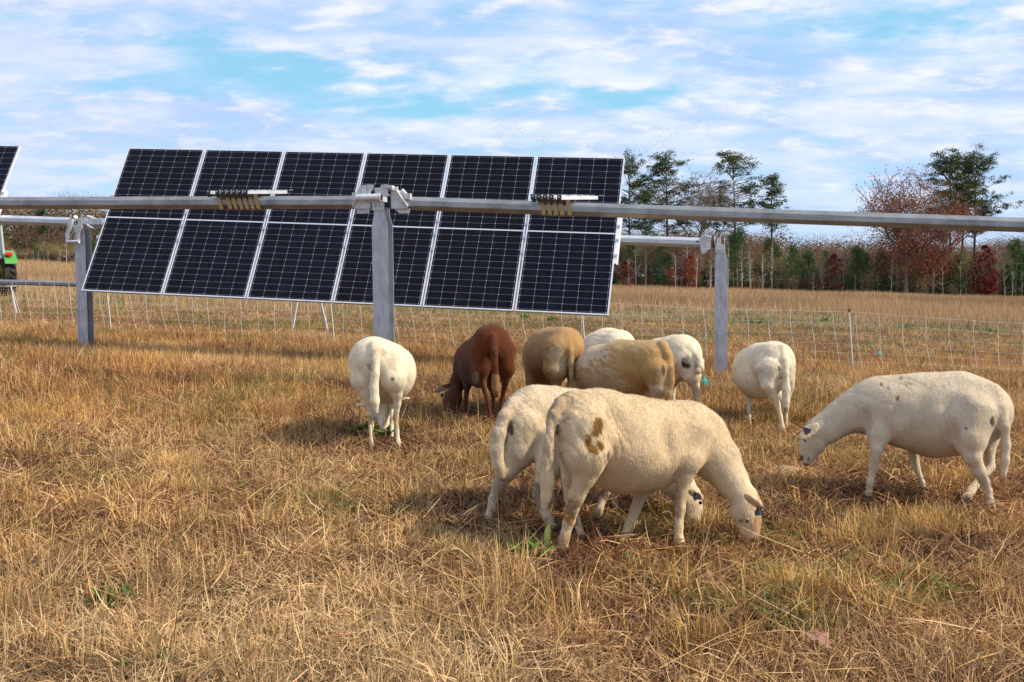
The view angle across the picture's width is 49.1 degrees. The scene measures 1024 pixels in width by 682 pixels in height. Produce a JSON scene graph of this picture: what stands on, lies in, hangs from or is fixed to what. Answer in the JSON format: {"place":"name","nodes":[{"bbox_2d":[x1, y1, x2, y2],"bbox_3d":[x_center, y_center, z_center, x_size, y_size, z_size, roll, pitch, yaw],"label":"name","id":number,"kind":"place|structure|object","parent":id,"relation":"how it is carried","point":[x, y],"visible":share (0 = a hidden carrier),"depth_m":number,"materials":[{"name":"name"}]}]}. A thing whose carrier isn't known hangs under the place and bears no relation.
{"place":"outdoors","nodes":[
{"label":"outdoors","id":0,"kind":"place"},
{"bbox_2d":[0,267,1023,681],"bbox_3d":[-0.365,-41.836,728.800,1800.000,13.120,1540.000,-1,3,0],"label":"ground","id":1,"kind":"structure","parent":0,"point":[664,315],"depth_m":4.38,"materials":[{"name":"beige plant"}]},
{"bbox_2d":[0,224,17,295],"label":"tractor","id":2,"kind":"object","parent":1,"relation":"on","point":[8,263],"visible":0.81,"depth_m":35.91,"materials":[{"name":"green metal"}]},
{"bbox_2d":[0,285,19,312],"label":"trestle","id":3,"kind":"object","parent":1,"relation":"on","point":[12,292],"visible":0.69,"depth_m":24.25,"materials":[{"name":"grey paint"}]},
{"bbox_2d":[0,279,335,294],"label":"steel tube","id":4,"kind":"object","parent":3,"relation":"on","point":[40,283],"depth_m":23.81,"materials":[{"name":"silver metal"}]},
{"bbox_2d":[3,232,31,248],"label":"olive leafed tree","id":5,"kind":"object","parent":1,"relation":"on","point":[16,239],"visible":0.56,"depth_m":164.40,"materials":[{"name":"green plant"}]},
{"bbox_2d":[32,209,52,259],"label":"pine tree","id":6,"kind":"object","parent":1,"relation":"on","point":[42,213],"visible":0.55,"depth_m":159.94,"materials":[{"name":"green plant"}]},
{"bbox_2d":[30,238,65,256],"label":"olive leafed tree","id":7,"kind":"object","parent":1,"relation":"on","point":[45,246],"visible":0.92,"depth_m":149.25,"materials":[{"name":"green plant"}]},
{"bbox_2d":[65,214,100,347],"bbox_3d":[-5.813,-0.635,15.284,0.498,2.169,0.282,0,3,11],"label":"tracker post","id":8,"kind":"object","parent":1,"relation":"on","point":[84,300],"visible":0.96,"depth_m":15.28,"materials":[{"name":"silver metal"}]},
{"bbox_2d":[0,145,68,225],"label":"solar array","id":9,"kind":"object","parent":8,"relation":"attached to","point":[9,155],"visible":0.91,"depth_m":15.59,"materials":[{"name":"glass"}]},
{"bbox_2d":[81,148,699,316],"bbox_3d":[-1.766,-1.442,14.466,8.306,2.266,0.223,3,-26,11],"label":"solar array","id":10,"kind":"object","parent":8,"relation":"attached to","point":[567,264],"visible":0.78,"depth_m":14.38,"materials":[{"name":"glass"}]},
{"bbox_2d":[71,584,137,607],"bbox_3d":[-1.312,0.811,3.589,0.212,0.060,0.275,-2,4,-24],"label":"green weed","id":11,"kind":"object","parent":1,"relation":"on","point":[125,587],"visible":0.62,"depth_m":3.57,"materials":[{"name":"green plant"}]},
{"bbox_2d":[121,645,169,672],"bbox_3d":[-0.982,0.856,3.023,0.125,0.053,0.101,-3,4,-38],"label":"green weed","id":12,"kind":"object","parent":1,"relation":"on","point":[125,660],"visible":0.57,"depth_m":3.02,"materials":[{"name":"green plant"}]},
{"bbox_2d":[291,302,327,330],"bbox_3d":[-3.903,-0.523,21.556,0.711,0.721,0.428,-1,3,-14],"label":"trestle","id":13,"kind":"object","parent":1,"relation":"on","point":[322,310],"visible":0.44,"depth_m":21.51,"materials":[{"name":"grey paint"}]},
{"bbox_2d":[346,421,378,432],"bbox_3d":[-1.008,0.580,7.513,0.248,0.075,0.282,-2,4,-29],"label":"green weed","id":14,"kind":"object","parent":1,"relation":"on","point":[366,425],"visible":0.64,"depth_m":7.48,"materials":[{"name":"green plant"}]},
{"bbox_2d":[351,184,411,342],"bbox_3d":[-1.188,-0.299,10.348,0.554,2.274,0.276,0,3,11],"label":"tracker post","id":15,"kind":"object","parent":1,"relation":"on","point":[383,276],"visible":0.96,"depth_m":10.30,"materials":[{"name":"silver metal"}]},
{"bbox_2d":[0,196,368,208],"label":"torque tube","id":16,"kind":"object","parent":15,"relation":"attached to","point":[265,202],"visible":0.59,"depth_m":10.71,"materials":[{"name":"silver metal"}]},
{"bbox_2d":[206,190,228,209],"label":"module bracket","id":17,"kind":"object","parent":16,"relation":"attached to","point":[209,193],"visible":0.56,"depth_m":10.58,"materials":[{"name":"metal"}]},
{"bbox_2d":[215,190,234,209],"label":"module bracket","id":18,"kind":"object","parent":16,"relation":"attached to","point":[217,193],"visible":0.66,"depth_m":10.56,"materials":[{"name":"metal"}]},
{"bbox_2d":[221,189,259,209],"bbox_3d":[-2.544,-1.344,10.663,0.469,0.195,0.155,-3,4,-33],"label":"module bracket","id":19,"kind":"object","parent":16,"relation":"attached to","point":[223,193],"visible":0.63,"depth_m":10.55,"materials":[{"name":"metal"}]},
{"bbox_2d":[227,189,272,209],"bbox_3d":[-2.488,-1.343,10.652,0.469,0.195,0.155,-3,4,-33],"label":"module bracket","id":20,"kind":"object","parent":16,"relation":"attached to","point":[229,192],"visible":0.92,"depth_m":10.54,"materials":[{"name":"metal"}]},
{"bbox_2d":[232,189,270,209],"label":"module bracket","id":21,"kind":"object","parent":16,"relation":"attached to","point":[234,192],"visible":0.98,"depth_m":10.53,"materials":[{"name":"metal"}]},
{"bbox_2d":[238,189,274,209],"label":"module bracket","id":22,"kind":"object","parent":16,"relation":"attached to","point":[240,192],"visible":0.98,"depth_m":10.52,"materials":[{"name":"metal"}]},
{"bbox_2d":[243,189,292,209],"bbox_3d":[-2.321,-1.339,10.619,0.469,0.195,0.155,-3,4,-33],"label":"module bracket","id":23,"kind":"object","parent":16,"relation":"attached to","point":[247,192],"visible":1,"depth_m":10.52,"materials":[{"name":"metal"}]},
{"bbox_2d":[403,196,1023,231],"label":"torque tube","id":24,"kind":"object","parent":15,"relation":"attached to","point":[918,221],"visible":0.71,"depth_m":9.70,"materials":[{"name":"silver metal"}]},
{"bbox_2d":[531,194,576,215],"bbox_3d":[0.357,-1.227,10.101,0.471,0.195,0.146,-2,4,-31],"label":"module bracket","id":25,"kind":"object","parent":24,"relation":"attached to","point":[534,198],"visible":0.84,"depth_m":9.99,"materials":[{"name":"metal"}]},
{"bbox_2d":[537,194,581,215],"bbox_3d":[0.412,-1.224,10.091,0.471,0.195,0.146,-2,4,-31],"label":"module bracket","id":26,"kind":"object","parent":24,"relation":"attached to","point":[540,198],"visible":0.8,"depth_m":9.98,"materials":[{"name":"metal"}]},
{"bbox_2d":[543,194,588,215],"bbox_3d":[0.466,-1.221,10.080,0.471,0.195,0.146,-2,4,-31],"label":"module bracket","id":27,"kind":"object","parent":24,"relation":"attached to","point":[546,199],"visible":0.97,"depth_m":9.97,"materials":[{"name":"metal"}]},
{"bbox_2d":[549,195,594,216],"bbox_3d":[0.521,-1.218,10.070,0.471,0.195,0.146,-2,4,-31],"label":"module bracket","id":28,"kind":"object","parent":24,"relation":"attached to","point":[552,198],"visible":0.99,"depth_m":9.96,"materials":[{"name":"metal"}]},
{"bbox_2d":[557,195,602,216],"bbox_3d":[0.589,-1.214,10.056,0.471,0.195,0.146,-2,4,-31],"label":"module bracket","id":29,"kind":"object","parent":24,"relation":"attached to","point":[567,198],"visible":1,"depth_m":9.95,"materials":[{"name":"metal"}]},
{"bbox_2d":[348,336,415,451],"bbox_3d":[-0.831,0.306,7.250,0.430,0.719,1.208,-1,3,0],"label":"sheep","id":30,"kind":"object","parent":1,"relation":"on","point":[382,375],"visible":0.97,"depth_m":6.79},
{"bbox_2d":[434,324,514,423],"bbox_3d":[-0.293,0.244,8.315,0.546,0.773,1.156,-1,3,-10],"label":"sheep","id":31,"kind":"object","parent":1,"relation":"on","point":[484,357],"visible":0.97,"depth_m":7.97},
{"bbox_2d":[0,258,1023,351],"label":"tall dry grass","id":32,"kind":"structure","parent":1,"relation":"on","point":[908,305],"depth_m":38.85,"materials":[{"name":"beige plant"}]},
{"bbox_2d":[0,187,1023,296],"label":"woodland","id":33,"kind":"object","parent":1,"relation":"on","point":[57,230],"visible":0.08,"depth_m":167.47,"materials":[{"name":"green plant"}]},
{"bbox_2d":[0,281,1023,369],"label":"netting fence","id":34,"kind":"object","parent":1,"relation":"on","point":[582,321],"visible":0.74,"depth_m":16.88,"materials":[{"name":"white plastic"}]},
{"bbox_2d":[502,536,555,556],"bbox_3d":[0.059,0.796,4.329,0.227,0.055,0.194,0,3,12],"label":"green weed","id":35,"kind":"object","parent":1,"relation":"on","point":[532,544],"visible":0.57,"depth_m":4.33,"materials":[{"name":"green plant"}]},
{"bbox_2d":[522,326,583,385],"bbox_3d":[0.312,0.234,8.761,0.467,0.737,1.231,-1,3,0],"label":"sheep","id":36,"kind":"object","parent":1,"relation":"on","point":[550,355],"visible":0.76,"depth_m":8.24},
{"bbox_2d":[484,384,703,535],"bbox_3d":[0.349,0.528,5.107,1.073,0.689,0.715,-1,3,-14],"label":"sheep","id":37,"kind":"object","parent":1,"relation":"on","point":[517,440],"visible":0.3,"depth_m":4.83},
{"bbox_2d":[567,328,634,381],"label":"sheep","id":38,"kind":"object","parent":1,"relation":"on","point":[602,336],"visible":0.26,"depth_m":9.48},
{"bbox_2d":[565,339,674,399],"bbox_3d":[0.818,0.310,8.104,0.976,0.667,0.502,2,4,39],"label":"sheep","id":39,"kind":"object","parent":1,"relation":"on","point":[645,368],"visible":0.71,"depth_m":7.85},
{"bbox_2d":[613,247,630,284],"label":"young pine","id":40,"kind":"object","parent":1,"relation":"on","point":[621,255],"visible":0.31,"depth_m":151.58,"materials":[{"name":"green plant"}]},
{"bbox_2d":[613,260,641,285],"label":"red maple","id":41,"kind":"object","parent":1,"relation":"on","point":[623,267],"visible":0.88,"depth_m":144.90,"materials":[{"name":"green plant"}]},
{"bbox_2d":[618,232,643,284],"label":"young pine","id":42,"kind":"object","parent":1,"relation":"on","point":[632,247],"visible":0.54,"depth_m":149.63,"materials":[{"name":"green plant"}]},
{"bbox_2d":[614,149,658,280],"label":"pine tree","id":43,"kind":"object","parent":1,"relation":"on","point":[629,163],"visible":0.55,"depth_m":149.45,"materials":[{"name":"green plant"}]},
{"bbox_2d":[631,188,656,284],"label":"pine tree","id":44,"kind":"object","parent":1,"relation":"on","point":[647,228],"visible":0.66,"depth_m":146.03,"materials":[{"name":"green plant"}]},
{"bbox_2d":[619,245,672,284],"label":"olive leafed tree","id":45,"kind":"object","parent":1,"relation":"on","point":[649,256],"visible":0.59,"depth_m":148.96,"materials":[{"name":"green plant"}]},
{"bbox_2d":[625,232,672,284],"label":"olive leafed tree","id":46,"kind":"object","parent":1,"relation":"on","point":[655,248],"visible":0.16,"depth_m":153.63,"materials":[{"name":"green plant"}]},
{"bbox_2d":[540,387,763,556],"bbox_3d":[0.536,0.540,4.624,0.960,0.722,0.584,-1,3,-11],"label":"sheep","id":47,"kind":"object","parent":1,"relation":"on","point":[642,449],"visible":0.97,"depth_m":4.47},
{"bbox_2d":[650,246,671,285],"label":"young pine","id":48,"kind":"object","parent":1,"relation":"on","point":[660,263],"visible":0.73,"depth_m":147.94,"materials":[{"name":"green plant"}]},
{"bbox_2d":[626,149,706,282],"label":"pine tree","id":49,"kind":"object","parent":1,"relation":"on","point":[659,167],"visible":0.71,"depth_m":149.79,"materials":[{"name":"green plant"}]},
{"bbox_2d":[659,254,678,286],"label":"young pine","id":50,"kind":"object","parent":1,"relation":"on","point":[668,260],"visible":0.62,"depth_m":147.91,"materials":[{"name":"green plant"}]},
{"bbox_2d":[661,264,679,286],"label":"orange maple","id":51,"kind":"object","parent":1,"relation":"on","point":[668,274],"visible":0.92,"depth_m":144.87,"materials":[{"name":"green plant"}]},
{"bbox_2d":[652,334,704,402],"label":"sheep","id":52,"kind":"object","parent":1,"relation":"on","point":[686,350],"visible":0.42,"depth_m":8.58},
{"bbox_2d":[665,230,710,286],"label":"brown leafed tree","id":53,"kind":"object","parent":1,"relation":"on","point":[683,255],"visible":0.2,"depth_m":155.77,"materials":[{"name":"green plant"}]},
{"bbox_2d":[656,241,725,281],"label":"brown leafed tree","id":54,"kind":"object","parent":1,"relation":"on","point":[692,254],"visible":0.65,"depth_m":147.55,"materials":[{"name":"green plant"}]},
{"bbox_2d":[639,165,749,285],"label":"bare tree","id":55,"kind":"object","parent":1,"relation":"on","point":[706,203],"visible":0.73,"depth_m":147.05,"materials":[{"name":"green plant"}]},
{"bbox_2d":[679,253,711,288],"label":"orange maple","id":56,"kind":"object","parent":1,"relation":"on","point":[690,259],"visible":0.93,"depth_m":144.84,"materials":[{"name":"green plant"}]},
{"bbox_2d":[682,250,714,287],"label":"olive leafed tree","id":57,"kind":"object","parent":1,"relation":"on","point":[708,266],"visible":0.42,"depth_m":149.29,"materials":[{"name":"green plant"}]},
{"bbox_2d":[669,180,751,287],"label":"pine tree","id":58,"kind":"object","parent":1,"relation":"on","point":[707,222],"visible":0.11,"depth_m":155.91,"materials":[{"name":"green plant"}]},
{"bbox_2d":[696,234,727,373],"bbox_3d":[2.448,-0.251,13.733,0.378,2.102,0.198,0,3,11],"label":"tracker post","id":59,"kind":"object","parent":1,"relation":"on","point":[721,265],"visible":0.92,"depth_m":13.63,"materials":[{"name":"silver metal"}]},
{"bbox_2d":[726,231,745,286],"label":"young pine","id":60,"kind":"object","parent":1,"relation":"on","point":[733,239],"visible":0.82,"depth_m":148.66,"materials":[{"name":"green plant"}]},
{"bbox_2d":[693,149,780,287],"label":"pine tree","id":61,"kind":"object","parent":1,"relation":"on","point":[732,160],"visible":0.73,"depth_m":149.46,"materials":[{"name":"green plant"}]},
{"bbox_2d":[729,225,755,286],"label":"young pine","id":62,"kind":"object","parent":1,"relation":"on","point":[741,236],"visible":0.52,"depth_m":157.13,"materials":[{"name":"green plant"}]},
{"bbox_2d":[725,240,763,286],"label":"brown leafed tree","id":63,"kind":"object","parent":1,"relation":"on","point":[747,260],"visible":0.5,"depth_m":152.67,"materials":[{"name":"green plant"}]},
{"bbox_2d":[720,228,781,287],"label":"brown leafed tree","id":64,"kind":"object","parent":1,"relation":"on","point":[750,242],"visible":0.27,"depth_m":165.62,"materials":[{"name":"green plant"}]},
{"bbox_2d":[748,269,764,289],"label":"shrub","id":65,"kind":"object","parent":1,"relation":"on","point":[756,283],"visible":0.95,"depth_m":146.16,"materials":[{"name":"green plant"}]},
{"bbox_2d":[732,341,795,430],"bbox_3d":[1.932,0.333,8.618,0.483,0.705,1.163,0,3,13],"label":"sheep","id":66,"kind":"object","parent":1,"relation":"on","point":[763,370],"visible":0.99,"depth_m":8.14},
{"bbox_2d":[754,237,782,289],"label":"young pine","id":67,"kind":"object","parent":1,"relation":"on","point":[767,243],"visible":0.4,"depth_m":160.31,"materials":[{"name":"green plant"}]},
{"bbox_2d":[753,172,790,288],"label":"pine tree","id":68,"kind":"object","parent":1,"relation":"on","point":[773,191],"visible":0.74,"depth_m":149.99,"materials":[{"name":"green plant"}]},
{"bbox_2d":[762,239,785,288],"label":"young pine","id":69,"kind":"object","parent":1,"relation":"on","point":[776,250],"visible":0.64,"depth_m":153.12,"materials":[{"name":"green plant"}]},
{"bbox_2d":[751,253,806,280],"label":"olive leafed tree","id":70,"kind":"object","parent":1,"relation":"on","point":[779,266],"visible":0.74,"depth_m":151.19,"materials":[{"name":"green plant"}]},
{"bbox_2d":[752,234,814,287],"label":"brown leafed tree","id":71,"kind":"object","parent":1,"relation":"on","point":[779,251],"visible":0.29,"depth_m":162.04,"materials":[{"name":"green plant"}]},
{"bbox_2d":[774,272,793,289],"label":"shrub","id":72,"kind":"object","parent":1,"relation":"on","point":[783,286],"visible":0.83,"depth_m":146.66,"materials":[{"name":"green plant"}]},
{"bbox_2d":[762,465,821,479],"bbox_3d":[1.526,0.722,6.239,0.340,0.060,0.260,-1,3,0],"label":"dirt mound","id":73,"kind":"object","parent":1,"relation":"on","point":[786,467],"visible":0.31,"depth_m":6.20,"materials":[{"name":"soil"}]},
{"bbox_2d":[784,272,800,290],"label":"shrub","id":74,"kind":"object","parent":1,"relation":"on","point":[791,281],"visible":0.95,"depth_m":143.49,"materials":[{"name":"green plant"}]},
{"bbox_2d":[779,244,806,289],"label":"young pine","id":75,"kind":"object","parent":1,"relation":"on","point":[792,250],"visible":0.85,"depth_m":147.88,"materials":[{"name":"green plant"}]},
{"bbox_2d":[799,271,812,290],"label":"shrub","id":76,"kind":"object","parent":1,"relation":"on","point":[805,284],"visible":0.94,"depth_m":147.74,"materials":[{"name":"green plant"}]},
{"bbox_2d":[797,248,822,289],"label":"young pine","id":77,"kind":"object","parent":1,"relation":"on","point":[808,254],"visible":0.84,"depth_m":148.84,"materials":[{"name":"green plant"}]},
{"bbox_2d":[804,629,833,648],"bbox_3d":[0.911,0.875,3.276,0.149,0.020,0.085,14,25,-29],"label":"dead leaf","id":78,"kind":"object","parent":1,"relation":"on","point":[823,636],"visible":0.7,"depth_m":3.28,"materials":[{"name":"brown plant"}]},
{"bbox_2d":[817,250,834,291],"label":"young pine","id":79,"kind":"object","parent":1,"relation":"on","point":[825,255],"visible":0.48,"depth_m":156.38,"materials":[{"name":"green plant"}]},
{"bbox_2d":[797,233,866,272],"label":"brown leafed tree","id":80,"kind":"object","parent":1,"relation":"on","point":[823,250],"visible":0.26,"depth_m":166.96,"materials":[{"name":"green plant"}]},
{"bbox_2d":[811,249,854,291],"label":"red maple","id":81,"kind":"object","parent":1,"relation":"on","point":[833,261],"visible":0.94,"depth_m":145.05,"materials":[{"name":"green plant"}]},
{"bbox_2d":[829,243,875,270],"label":"brown leafed tree","id":82,"kind":"object","parent":1,"relation":"on","point":[845,257],"visible":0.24,"depth_m":163.20,"materials":[{"name":"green plant"}]},
{"bbox_2d":[840,246,871,292],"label":"young pine","id":83,"kind":"object","parent":1,"relation":"on","point":[856,252],"visible":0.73,"depth_m":149.83,"materials":[{"name":"green plant"}]},
{"bbox_2d":[853,254,878,290],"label":"young pine","id":84,"kind":"object","parent":1,"relation":"on","point":[866,258],"visible":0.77,"depth_m":148.06,"materials":[{"name":"green plant"}]},
{"bbox_2d":[854,266,880,292],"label":"shrub","id":85,"kind":"object","parent":1,"relation":"on","point":[866,283],"visible":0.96,"depth_m":143.80,"materials":[{"name":"green plant"}]},
{"bbox_2d":[867,249,893,292],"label":"young pine","id":86,"kind":"object","parent":1,"relation":"on","point":[882,267],"visible":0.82,"depth_m":148.84,"materials":[{"name":"green plant"}]},
{"bbox_2d":[799,371,1014,511],"bbox_3d":[2.010,0.512,5.742,1.028,0.735,0.528,1,4,20],"label":"sheep","id":87,"kind":"object","parent":1,"relation":"on","point":[968,417],"visible":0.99,"depth_m":5.57},
{"bbox_2d":[841,163,986,294],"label":"oak tree","id":88,"kind":"object","parent":1,"relation":"on","point":[890,207],"visible":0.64,"depth_m":143.24,"materials":[{"name":"brown plant"}]},
{"bbox_2d":[892,261,947,292],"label":"olive leafed tree","id":89,"kind":"object","parent":1,"relation":"on","point":[911,275],"visible":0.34,"depth_m":151.99,"materials":[{"name":"green plant"}]},
{"bbox_2d":[914,275,932,293],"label":"shrub","id":90,"kind":"object","parent":1,"relation":"on","point":[923,288],"visible":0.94,"depth_m":143.20,"materials":[{"name":"green plant"}]},
{"bbox_2d":[870,193,987,293],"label":"oak tree","id":91,"kind":"object","parent":1,"relation":"on","point":[944,238],"visible":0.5,"depth_m":144.46,"materials":[{"name":"brown plant"}]},
{"bbox_2d":[934,252,955,293],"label":"young pine","id":92,"kind":"object","parent":1,"relation":"on","point":[944,283],"visible":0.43,"depth_m":148.79,"materials":[{"name":"green plant"}]},
{"bbox_2d":[913,244,982,282],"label":"olive leafed tree","id":93,"kind":"object","parent":1,"relation":"on","point":[965,257],"visible":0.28,"depth_m":150.18,"materials":[{"name":"green plant"}]},
{"bbox_2d":[906,147,994,293],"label":"pine tree","id":94,"kind":"object","parent":1,"relation":"on","point":[940,162],"visible":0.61,"depth_m":149.39,"materials":[{"name":"green plant"}]},
{"bbox_2d":[944,254,968,295],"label":"young pine","id":95,"kind":"object","parent":1,"relation":"on","point":[957,280],"visible":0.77,"depth_m":147.73,"materials":[{"name":"green plant"}]},
{"bbox_2d":[929,154,996,294],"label":"pine tree","id":96,"kind":"object","parent":1,"relation":"on","point":[987,197],"visible":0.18,"depth_m":154.84,"materials":[{"name":"green plant"}]},
{"bbox_2d":[953,256,985,287],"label":"olive leafed tree","id":97,"kind":"object","parent":1,"relation":"on","point":[973,266],"visible":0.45,"depth_m":149.11,"materials":[{"name":"green plant"}]},
{"bbox_2d":[935,143,1023,294],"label":"pine tree","id":98,"kind":"object","parent":1,"relation":"on","point":[988,162],"visible":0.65,"depth_m":150.54,"materials":[{"name":"green plant"}]},
{"bbox_2d":[966,245,1009,295],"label":"red maple","id":99,"kind":"object","parent":1,"relation":"on","point":[991,253],"visible":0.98,"depth_m":144.58,"materials":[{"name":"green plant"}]},
{"bbox_2d":[958,234,1023,293],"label":"brown leafed tree","id":100,"kind":"object","parent":1,"relation":"on","point":[998,247],"visible":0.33,"depth_m":163.28,"materials":[{"name":"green plant"}]},
{"bbox_2d":[980,267,1001,295],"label":"red maple","id":101,"kind":"object","parent":1,"relation":"on","point":[992,291],"visible":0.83,"depth_m":144.62,"materials":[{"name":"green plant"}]},
{"bbox_2d":[995,263,1018,296],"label":"young pine","id":102,"kind":"object","parent":1,"relation":"on","point":[1005,280],"visible":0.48,"depth_m":151.20,"materials":[{"name":"green plant"}]},
{"bbox_2d":[998,236,1023,295],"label":"young pine","id":103,"kind":"object","parent":1,"relation":"on","point":[1014,248],"visible":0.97,"depth_m":148.89,"materials":[{"name":"green plant"}]},
{"bbox_2d":[1010,257,1023,293],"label":"young pine","id":104,"kind":"object","parent":1,"relation":"on","point":[1021,267],"visible":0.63,"depth_m":150.13,"materials":[{"name":"green plant"}]},
{"bbox_2d":[0,0,1023,276],"label":"sky","id":105,"kind":"structure","parent":0,"point":[871,85],"materials":[{"name":"blue"}]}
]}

